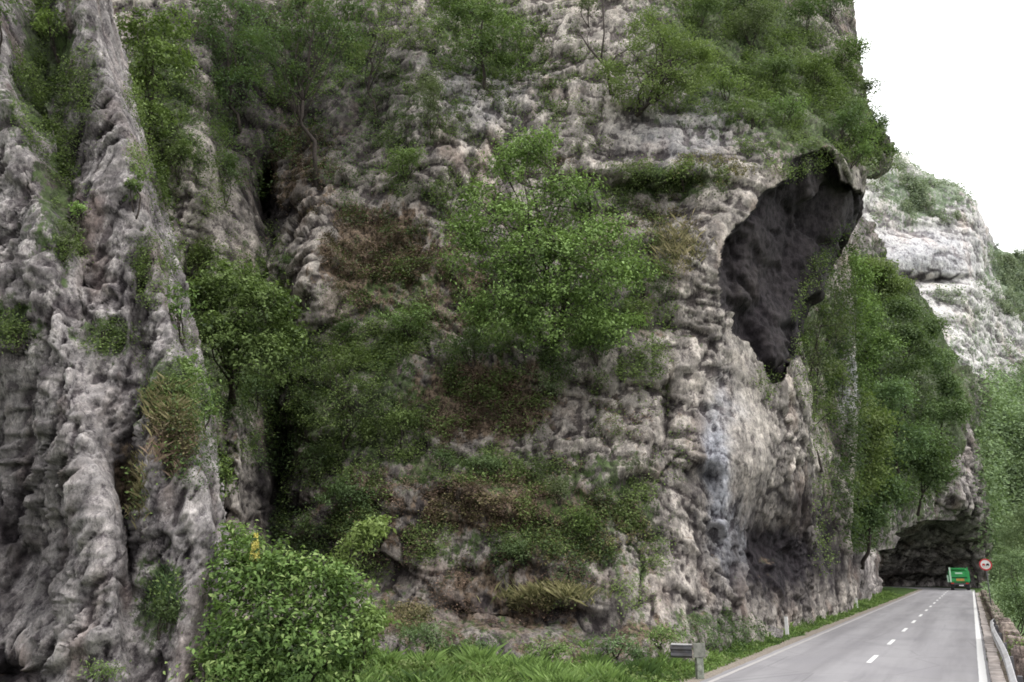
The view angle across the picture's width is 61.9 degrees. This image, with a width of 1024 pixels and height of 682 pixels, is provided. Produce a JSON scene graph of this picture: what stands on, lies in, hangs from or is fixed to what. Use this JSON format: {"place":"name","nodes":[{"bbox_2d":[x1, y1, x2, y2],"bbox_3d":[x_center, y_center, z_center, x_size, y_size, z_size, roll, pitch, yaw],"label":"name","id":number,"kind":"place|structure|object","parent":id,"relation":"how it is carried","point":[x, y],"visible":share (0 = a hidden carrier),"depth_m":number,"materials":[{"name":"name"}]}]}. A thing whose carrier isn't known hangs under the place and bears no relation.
{"place":"outdoors","nodes":[
{"label":"outdoors","id":0,"kind":"place"},
{"bbox_2d":[0,0,230,681],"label":"cliff","id":1,"kind":"structure","parent":0,"point":[77,556],"depth_m":17.17,"materials":[{"name":"stone"}]},
{"bbox_2d":[0,316,36,352],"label":"bush","id":2,"kind":"object","parent":1,"relation":"on","point":[17,348],"visible":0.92,"depth_m":17.05,"materials":[{"name":"green plant"}]},
{"bbox_2d":[30,3,69,65],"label":"bush","id":3,"kind":"object","parent":1,"relation":"on","point":[47,17],"visible":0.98,"depth_m":22.10,"materials":[{"name":"green plant"}]},
{"bbox_2d":[54,217,85,261],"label":"bush","id":4,"kind":"object","parent":1,"relation":"on","point":[64,225],"visible":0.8,"depth_m":18.10,"materials":[{"name":"green plant"}]},
{"bbox_2d":[76,656,137,681],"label":"bush","id":5,"kind":"object","parent":1,"relation":"on","point":[104,670],"visible":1,"depth_m":13.81,"materials":[{"name":"green plant"}]},
{"bbox_2d":[122,165,146,218],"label":"bush","id":6,"kind":"object","parent":1,"relation":"on","point":[132,182],"visible":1,"depth_m":19.34,"materials":[{"name":"green plant"}]},
{"bbox_2d":[120,445,157,536],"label":"grass tuft","id":7,"kind":"object","parent":1,"relation":"on","point":[135,491],"visible":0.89,"depth_m":16.11,"materials":[{"name":"green plant"}]},
{"bbox_2d":[132,589,190,641],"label":"bush","id":8,"kind":"object","parent":1,"relation":"on","point":[163,613],"visible":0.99,"depth_m":15.11,"materials":[{"name":"green plant"}]},
{"bbox_2d":[130,559,197,633],"bbox_3d":[-6.294,4.731,15.520,1.356,1.497,0.825,-7,-17,25],"label":"bush","id":9,"kind":"object","parent":1,"relation":"on","point":[164,586],"visible":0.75,"depth_m":15.45,"materials":[{"name":"green plant"}]},
{"bbox_2d":[134,372,202,440],"bbox_3d":[-7.022,1.385,17.317,1.438,1.598,1.836,11,-18,-35],"label":"grass tuft","id":10,"kind":"object","parent":1,"relation":"on","point":[159,394],"visible":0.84,"depth_m":16.86,"materials":[{"name":"green plant"}]},
{"bbox_2d":[138,419,209,481],"bbox_3d":[-6.550,2.116,16.801,1.264,1.485,1.612,0,-15,0],"label":"grass tuft","id":11,"kind":"object","parent":1,"relation":"on","point":[161,446],"visible":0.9,"depth_m":16.41,"materials":[{"name":"green plant"}]},
{"bbox_2d":[163,281,205,347],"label":"bush","id":12,"kind":"object","parent":1,"relation":"on","point":[177,308],"visible":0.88,"depth_m":18.74,"materials":[{"name":"green plant"}]},
{"bbox_2d":[162,353,207,404],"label":"bush","id":13,"kind":"object","parent":1,"relation":"on","point":[191,367],"visible":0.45,"depth_m":17.97,"materials":[{"name":"green plant"}]},
{"bbox_2d":[191,371,225,434],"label":"bush","id":14,"kind":"object","parent":1,"relation":"on","point":[209,407],"visible":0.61,"depth_m":18.55,"materials":[{"name":"green plant"}]},
{"bbox_2d":[218,456,239,518],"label":"bush","id":15,"kind":"object","parent":1,"relation":"on","point":[224,471],"visible":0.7,"depth_m":18.59,"materials":[{"name":"green plant"}]},
{"bbox_2d":[112,0,866,664],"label":"cliff","id":16,"kind":"structure","parent":0,"point":[736,506],"depth_m":37.85,"materials":[{"name":"stone"}]},
{"bbox_2d":[113,0,204,166],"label":"tree","id":17,"kind":"object","parent":16,"relation":"on","point":[148,50],"visible":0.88,"depth_m":40.37,"materials":[{"name":"green plant"}]},
{"bbox_2d":[162,134,201,184],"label":"bush","id":18,"kind":"object","parent":16,"relation":"on","point":[181,150],"visible":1,"depth_m":38.89,"materials":[{"name":"green plant"}]},
{"bbox_2d":[182,233,222,276],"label":"bush","id":19,"kind":"object","parent":16,"relation":"on","point":[197,252],"visible":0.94,"depth_m":39.28,"materials":[{"name":"green plant"}]},
{"bbox_2d":[216,149,242,204],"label":"bush","id":20,"kind":"object","parent":16,"relation":"on","point":[230,171],"visible":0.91,"depth_m":42.19,"materials":[{"name":"green plant"}]},
{"bbox_2d":[180,0,289,133],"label":"tree","id":21,"kind":"object","parent":16,"relation":"on","point":[206,14],"visible":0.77,"depth_m":49.60,"materials":[{"name":"green plant"}]},
{"bbox_2d":[182,253,315,405],"bbox_3d":[-9.765,-0.415,30.986,5.635,5.354,4.497,0,-15,0],"label":"tree","id":22,"kind":"object","parent":16,"relation":"on","point":[272,298],"visible":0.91,"depth_m":30.30,"materials":[{"name":"green plant"}]},
{"bbox_2d":[234,369,282,411],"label":"bush","id":23,"kind":"object","parent":16,"relation":"on","point":[256,387],"visible":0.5,"depth_m":34.22,"materials":[{"name":"green plant"}]},
{"bbox_2d":[294,436,336,481],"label":"bush","id":24,"kind":"object","parent":16,"relation":"on","point":[311,451],"visible":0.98,"depth_m":32.09,"materials":[{"name":"green plant"}]},
{"bbox_2d":[242,0,390,189],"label":"tree","id":25,"kind":"object","parent":16,"relation":"on","point":[299,89],"visible":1,"depth_m":44.43,"materials":[{"name":"green plant"}]},
{"bbox_2d":[307,469,379,517],"bbox_3d":[-5.766,5.469,30.013,2.690,1.946,2.062,0,-15,0],"label":"bush","id":26,"kind":"object","parent":16,"relation":"on","point":[337,490],"visible":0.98,"depth_m":29.86,"materials":[{"name":"green plant"}]},
{"bbox_2d":[331,315,366,344],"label":"bush","id":27,"kind":"object","parent":16,"relation":"on","point":[348,326],"visible":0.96,"depth_m":36.23,"materials":[{"name":"green plant"}]},
{"bbox_2d":[281,340,430,463],"bbox_3d":[-5.905,2.137,32.339,5.688,5.126,3.067,0,-15,0],"label":"tree","id":28,"kind":"object","parent":16,"relation":"on","point":[343,411],"visible":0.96,"depth_m":32.25,"materials":[{"name":"green plant"}]},
{"bbox_2d":[323,514,397,584],"bbox_3d":[-2.990,4.139,16.363,1.705,1.592,0.968,-6,-16,23],"label":"shrub","id":29,"kind":"object","parent":16,"relation":"on","point":[374,529],"visible":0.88,"depth_m":16.24,"materials":[{"name":"green plant"}]},
{"bbox_2d":[338,0,421,125],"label":"tree","id":30,"kind":"object","parent":16,"relation":"on","point":[372,45],"visible":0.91,"depth_m":47.77,"materials":[{"name":"green plant"}]},
{"bbox_2d":[376,404,426,447],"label":"bush","id":31,"kind":"object","parent":16,"relation":"on","point":[398,418],"visible":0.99,"depth_m":31.84,"materials":[{"name":"green plant"}]},
{"bbox_2d":[374,142,429,184],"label":"bush","id":32,"kind":"object","parent":16,"relation":"on","point":[404,155],"visible":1,"depth_m":41.67,"materials":[{"name":"green plant"}]},
{"bbox_2d":[367,299,444,343],"bbox_3d":[-4.512,-0.835,36.554,3.351,1.978,2.379,0,-15,0],"label":"bush","id":33,"kind":"object","parent":16,"relation":"on","point":[395,316],"visible":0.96,"depth_m":36.41,"materials":[{"name":"green plant"}]},
{"bbox_2d":[140,121,705,636],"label":"leaf litter","id":34,"kind":"object","parent":16,"relation":"on","point":[466,407],"visible":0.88,"depth_m":32.78,"materials":[{"name":"plant"}]},
{"bbox_2d":[391,615,461,652],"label":"bush","id":35,"kind":"object","parent":16,"relation":"on","point":[422,632],"visible":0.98,"depth_m":21.52,"materials":[{"name":"green plant"}]},
{"bbox_2d":[414,64,451,138],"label":"bush","id":36,"kind":"object","parent":16,"relation":"on","point":[431,96],"visible":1,"depth_m":43.81,"materials":[{"name":"green plant"}]},
{"bbox_2d":[0,0,900,648],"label":"creeping scrub","id":37,"kind":"object","parent":16,"relation":"on","point":[766,94],"visible":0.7,"depth_m":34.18,"materials":[{"name":"green plant"}]},
{"bbox_2d":[145,149,756,631],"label":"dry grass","id":38,"kind":"structure","parent":16,"relation":"on","point":[495,503],"depth_m":27.93,"materials":[{"name":"green plant"}]},
{"bbox_2d":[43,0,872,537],"bbox_3d":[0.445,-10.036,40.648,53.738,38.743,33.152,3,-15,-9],"label":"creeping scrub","id":39,"kind":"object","parent":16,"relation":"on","point":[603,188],"visible":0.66,"depth_m":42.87,"materials":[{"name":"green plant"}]},
{"bbox_2d":[442,325,506,370],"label":"bush","id":40,"kind":"object","parent":16,"relation":"on","point":[470,343],"visible":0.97,"depth_m":33.83,"materials":[{"name":"green plant"}]},
{"bbox_2d":[443,451,510,478],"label":"bush","id":41,"kind":"object","parent":16,"relation":"on","point":[480,462],"visible":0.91,"depth_m":30.46,"materials":[{"name":"green plant"}]},
{"bbox_2d":[428,0,543,94],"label":"tree","id":42,"kind":"object","parent":16,"relation":"on","point":[459,12],"visible":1,"depth_m":46.87,"materials":[{"name":"green plant"}]},
{"bbox_2d":[488,529,543,569],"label":"bush","id":43,"kind":"object","parent":16,"relation":"on","point":[518,542],"visible":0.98,"depth_m":27.26,"materials":[{"name":"green plant"}]},
{"bbox_2d":[476,576,612,615],"bbox_3d":[0.933,7.876,26.392,4.211,1.245,1.660,-6,-16,22],"label":"grass tuft","id":44,"kind":"object","parent":16,"relation":"on","point":[560,592],"visible":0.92,"depth_m":26.23,"materials":[{"name":"green plant"}]},
{"bbox_2d":[426,117,672,360],"bbox_3d":[1.389,-4.280,32.645,9.276,10.064,5.356,0,-15,0],"label":"tree","id":45,"kind":"object","parent":16,"relation":"on","point":[566,245],"visible":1,"depth_m":32.23,"materials":[{"name":"green plant"}]},
{"bbox_2d":[523,358,580,401],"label":"bush","id":46,"kind":"object","parent":16,"relation":"on","point":[551,384],"visible":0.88,"depth_m":32.81,"materials":[{"name":"green plant"}]},
{"bbox_2d":[513,632,592,662],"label":"bush","id":47,"kind":"object","parent":16,"relation":"on","point":[556,648],"visible":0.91,"depth_m":21.62,"materials":[{"name":"green plant"}]},
{"bbox_2d":[536,469,581,505],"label":"bush","id":48,"kind":"object","parent":16,"relation":"on","point":[559,488],"visible":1,"depth_m":28.74,"materials":[{"name":"green plant"}]},
{"bbox_2d":[557,498,607,542],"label":"bush","id":49,"kind":"object","parent":16,"relation":"on","point":[580,514],"visible":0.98,"depth_m":27.79,"materials":[{"name":"green plant"}]},
{"bbox_2d":[566,323,628,365],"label":"bush","id":50,"kind":"object","parent":16,"relation":"on","point":[593,345],"visible":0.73,"depth_m":32.57,"materials":[{"name":"green plant"}]},
{"bbox_2d":[589,624,655,662],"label":"bush","id":51,"kind":"object","parent":16,"relation":"on","point":[616,644],"visible":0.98,"depth_m":22.18,"materials":[{"name":"green plant"}]},
{"bbox_2d":[619,291,665,328],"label":"bush","id":52,"kind":"object","parent":16,"relation":"on","point":[645,308],"visible":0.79,"depth_m":34.27,"materials":[{"name":"green plant"}]},
{"bbox_2d":[584,5,724,116],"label":"tree","id":53,"kind":"object","parent":16,"relation":"on","point":[657,87],"visible":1,"depth_m":42.60,"materials":[{"name":"green plant"}]},
{"bbox_2d":[632,614,692,652],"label":"bush","id":54,"kind":"object","parent":16,"relation":"on","point":[661,632],"visible":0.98,"depth_m":22.91,"materials":[{"name":"green plant"}]},
{"bbox_2d":[637,207,717,279],"bbox_3d":[6.927,-4.256,36.375,3.321,4.140,3.096,0,-15,0],"label":"grass tuft","id":55,"kind":"object","parent":16,"relation":"on","point":[677,245],"visible":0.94,"depth_m":36.23,"materials":[{"name":"dry grass"},{"name":"straw"}]},
{"bbox_2d":[679,0,731,26],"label":"bush","id":56,"kind":"object","parent":16,"relation":"on","point":[707,6],"visible":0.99,"depth_m":50.51,"materials":[{"name":"green plant"}]},
{"bbox_2d":[703,59,749,99],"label":"bush","id":57,"kind":"object","parent":16,"relation":"on","point":[723,84],"visible":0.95,"depth_m":43.97,"materials":[{"name":"green plant"}]},
{"bbox_2d":[724,0,782,48],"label":"bush","id":58,"kind":"object","parent":16,"relation":"on","point":[759,10],"visible":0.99,"depth_m":50.59,"materials":[{"name":"green plant"}]},
{"bbox_2d":[746,49,799,82],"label":"bush","id":59,"kind":"object","parent":16,"relation":"on","point":[774,63],"visible":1,"depth_m":47.04,"materials":[{"name":"green plant"}]},
{"bbox_2d":[764,92,812,124],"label":"bush","id":60,"kind":"object","parent":16,"relation":"on","point":[791,104],"visible":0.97,"depth_m":42.91,"materials":[{"name":"green plant"}]},
{"bbox_2d":[780,0,834,29],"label":"bush","id":61,"kind":"object","parent":16,"relation":"on","point":[812,10],"visible":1,"depth_m":54.56,"materials":[{"name":"green plant"}]},
{"bbox_2d":[793,44,836,89],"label":"bush","id":62,"kind":"object","parent":16,"relation":"on","point":[812,65],"visible":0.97,"depth_m":49.62,"materials":[{"name":"green plant"}]},
{"bbox_2d":[820,0,862,22],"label":"bush","id":63,"kind":"object","parent":16,"relation":"on","point":[844,3],"visible":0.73,"depth_m":59.74,"materials":[{"name":"green plant"}]},
{"bbox_2d":[830,30,877,70],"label":"bush","id":64,"kind":"object","parent":16,"relation":"on","point":[853,54],"visible":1,"depth_m":52.90,"materials":[{"name":"green plant"}]},
{"bbox_2d":[829,94,881,142],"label":"bush","id":65,"kind":"object","parent":16,"relation":"on","point":[844,121],"visible":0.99,"depth_m":44.22,"materials":[{"name":"green plant"}]},
{"bbox_2d":[845,116,883,156],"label":"bush","id":66,"kind":"object","parent":16,"relation":"on","point":[861,139],"visible":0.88,"depth_m":44.24,"materials":[{"name":"green plant"}]},
{"bbox_2d":[855,73,887,102],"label":"bush","id":67,"kind":"object","parent":16,"relation":"on","point":[866,85],"visible":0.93,"depth_m":51.50,"materials":[{"name":"green plant"}]},
{"bbox_2d":[227,585,1010,681],"bbox_3d":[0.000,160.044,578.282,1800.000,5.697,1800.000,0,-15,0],"label":"ground","id":68,"kind":"structure","parent":0,"point":[900,591],"depth_m":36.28,"materials":[{"name":"green plant"}]},
{"bbox_2d":[163,517,401,681],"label":"bush","id":69,"kind":"object","parent":68,"relation":"on","point":[280,636],"visible":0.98,"depth_m":15.02,"materials":[{"name":"green plant"}]},
{"bbox_2d":[332,600,401,681],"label":"shrub","id":70,"kind":"object","parent":68,"relation":"on","point":[375,622],"visible":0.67,"depth_m":15.08,"materials":[{"name":"green plant"}]},
{"bbox_2d":[441,629,508,658],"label":"bush","id":71,"kind":"object","parent":68,"relation":"on","point":[483,644],"visible":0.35,"depth_m":21.49,"materials":[{"name":"green plant"}]},
{"bbox_2d":[670,643,705,678],"bbox_3d":[4.375,7.992,21.161,0.848,0.970,0.244,-2,-15,6],"label":"guardrail end","id":72,"kind":"object","parent":68,"relation":"on","point":[681,650],"visible":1,"depth_m":21.16,"materials":[{"name":"metal"}]},
{"bbox_2d":[680,588,922,681],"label":"road shoulder","id":73,"kind":"object","parent":68,"relation":"on","point":[717,671],"visible":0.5,"depth_m":29.93},
{"bbox_2d":[967,352,1023,585],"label":"hillside wood","id":74,"kind":"object","parent":68,"relation":"on","point":[1003,419],"visible":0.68,"depth_m":148.70,"materials":[{"name":"green plant"}]},
{"bbox_2d":[972,571,1023,634],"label":"riverside undergrowth","id":75,"kind":"object","parent":68,"relation":"on","point":[993,587],"visible":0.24,"depth_m":77.52,"materials":[{"name":"green plant"}]},
{"bbox_2d":[992,543,1023,587],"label":"bush","id":76,"kind":"object","parent":75,"relation":"on","point":[1012,564],"visible":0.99,"depth_m":50.00,"materials":[{"name":"green plant"}]},
{"bbox_2d":[996,501,1023,577],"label":"bush","id":77,"kind":"object","parent":75,"relation":"on","point":[1018,545],"visible":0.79,"depth_m":58.33,"materials":[{"name":"green plant"}]},
{"bbox_2d":[978,592,1021,681],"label":"gravel strip","id":78,"kind":"object","parent":68,"relation":"on","point":[988,617],"visible":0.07,"depth_m":32.28,"materials":[{"name":"grey gravel"}]},
{"bbox_2d":[985,573,1023,635],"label":"bush","id":79,"kind":"object","parent":78,"relation":"on","point":[1015,593],"visible":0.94,"depth_m":32.23,"materials":[{"name":"green plant"}]},
{"bbox_2d":[990,619,1022,681],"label":"guardrail","id":80,"kind":"object","parent":78,"relation":"on","point":[1007,660],"visible":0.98,"depth_m":19.09,"materials":[{"name":"metal"}]},
{"bbox_2d":[796,236,860,618],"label":"cliff","id":81,"kind":"structure","parent":0,"point":[834,592],"depth_m":52.43,"materials":[{"name":"stone"}]},
{"bbox_2d":[801,263,865,471],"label":"scrub","id":82,"kind":"object","parent":81,"relation":"on","point":[816,363],"visible":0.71,"depth_m":47.45,"materials":[{"name":"green plant"}]},
{"bbox_2d":[824,356,851,402],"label":"bush","id":83,"kind":"object","parent":81,"relation":"on","point":[843,377],"visible":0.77,"depth_m":54.90,"materials":[{"name":"green plant"}]},
{"bbox_2d":[700,586,990,681],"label":"road","id":84,"kind":"structure","parent":0,"point":[936,642],"depth_m":28.41,"materials":[{"name":"grey asphalt"}]},
{"bbox_2d":[708,592,918,681],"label":"road marking","id":85,"kind":"object","parent":84,"relation":"on","point":[734,671],"visible":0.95,"depth_m":28.34,"materials":[{"name":"paint"}]},
{"bbox_2d":[946,567,970,589],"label":"truck","id":86,"kind":"object","parent":84,"relation":"on","point":[959,576],"visible":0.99,"depth_m":111.57,"materials":[{"name":"metal"}]},
{"bbox_2d":[973,591,986,681],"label":"road marking","id":87,"kind":"object","parent":84,"relation":"on","point":[981,669],"visible":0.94,"depth_m":28.34,"materials":[{"name":"paint"}]},
{"bbox_2d":[975,593,1005,681],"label":"kerb","id":88,"kind":"structure","parent":84,"relation":"on","point":[995,670],"depth_m":27.61,"materials":[{"name":"concrete"}]},
{"bbox_2d":[850,492,882,599],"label":"cliff","id":89,"kind":"structure","parent":0,"point":[869,580],"depth_m":69.93,"materials":[{"name":"stone"}]},
{"bbox_2d":[853,385,911,510],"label":"tree","id":90,"kind":"object","parent":89,"relation":"on","point":[880,425],"visible":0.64,"depth_m":62.85,"materials":[{"name":"green plant"}]},
{"bbox_2d":[850,470,916,569],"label":"tree","id":91,"kind":"object","parent":89,"relation":"on","point":[874,513],"visible":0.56,"depth_m":64.29,"materials":[{"name":"green plant"}]},
{"bbox_2d":[859,99,895,179],"bbox_3d":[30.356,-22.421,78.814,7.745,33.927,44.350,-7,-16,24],"label":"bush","id":92,"kind":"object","parent":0,"point":[881,170],"depth_m":59.47,"materials":[{"name":"plant"}]},
{"bbox_2d":[808,217,992,555],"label":"cliff","id":93,"kind":"structure","parent":0,"point":[854,323],"depth_m":91.74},
{"bbox_2d":[846,244,887,333],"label":"tree","id":94,"kind":"object","parent":93,"relation":"on","point":[865,271],"visible":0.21,"depth_m":71.22,"materials":[{"name":"green plant"}]},
{"bbox_2d":[855,288,914,402],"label":"tree","id":95,"kind":"object","parent":93,"relation":"on","point":[874,339],"visible":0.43,"depth_m":75.69,"materials":[{"name":"green plant"}]},
{"bbox_2d":[853,253,916,307],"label":"tree","id":96,"kind":"object","parent":93,"relation":"on","point":[894,284],"visible":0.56,"depth_m":91.50,"materials":[{"name":"green plant"}]},
{"bbox_2d":[861,368,948,479],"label":"tree","id":97,"kind":"object","parent":93,"relation":"on","point":[894,388],"visible":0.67,"depth_m":79.90,"materials":[{"name":"green plant"}]},
{"bbox_2d":[871,287,959,412],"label":"tree","id":98,"kind":"object","parent":93,"relation":"on","point":[914,333],"visible":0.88,"depth_m":88.63,"materials":[{"name":"green plant"}]},
{"bbox_2d":[894,413,976,515],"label":"tree","id":99,"kind":"object","parent":93,"relation":"on","point":[929,465],"visible":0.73,"depth_m":88.41,"materials":[{"name":"green plant"}]},
{"bbox_2d":[918,344,983,446],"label":"tree","id":100,"kind":"object","parent":93,"relation":"on","point":[949,387],"visible":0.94,"depth_m":98.99,"materials":[{"name":"green plant"}]},
{"bbox_2d":[878,414,993,587],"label":"cliff","id":101,"kind":"structure","parent":0,"point":[923,553],"depth_m":124.16,"materials":[{"name":"stone"}]},
{"bbox_2d":[974,413,1009,513],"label":"tree","id":102,"kind":"object","parent":101,"relation":"on","point":[1004,456],"visible":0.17,"depth_m":136.66,"materials":[{"name":"green plant"}]},
{"bbox_2d":[854,0,1023,254],"label":"sky","id":103,"kind":"structure","parent":0,"point":[953,70],"materials":[{"name":"white"}]},
{"bbox_2d":[862,152,1023,417],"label":"cliff","id":104,"kind":"structure","parent":0,"point":[932,252],"depth_m":278.68,"materials":[{"name":"grey stone"}]},
{"bbox_2d":[862,148,1023,391],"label":"scrub","id":105,"kind":"object","parent":104,"relation":"on","point":[1001,259],"visible":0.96,"depth_m":289.22,"materials":[{"name":"green plant"}]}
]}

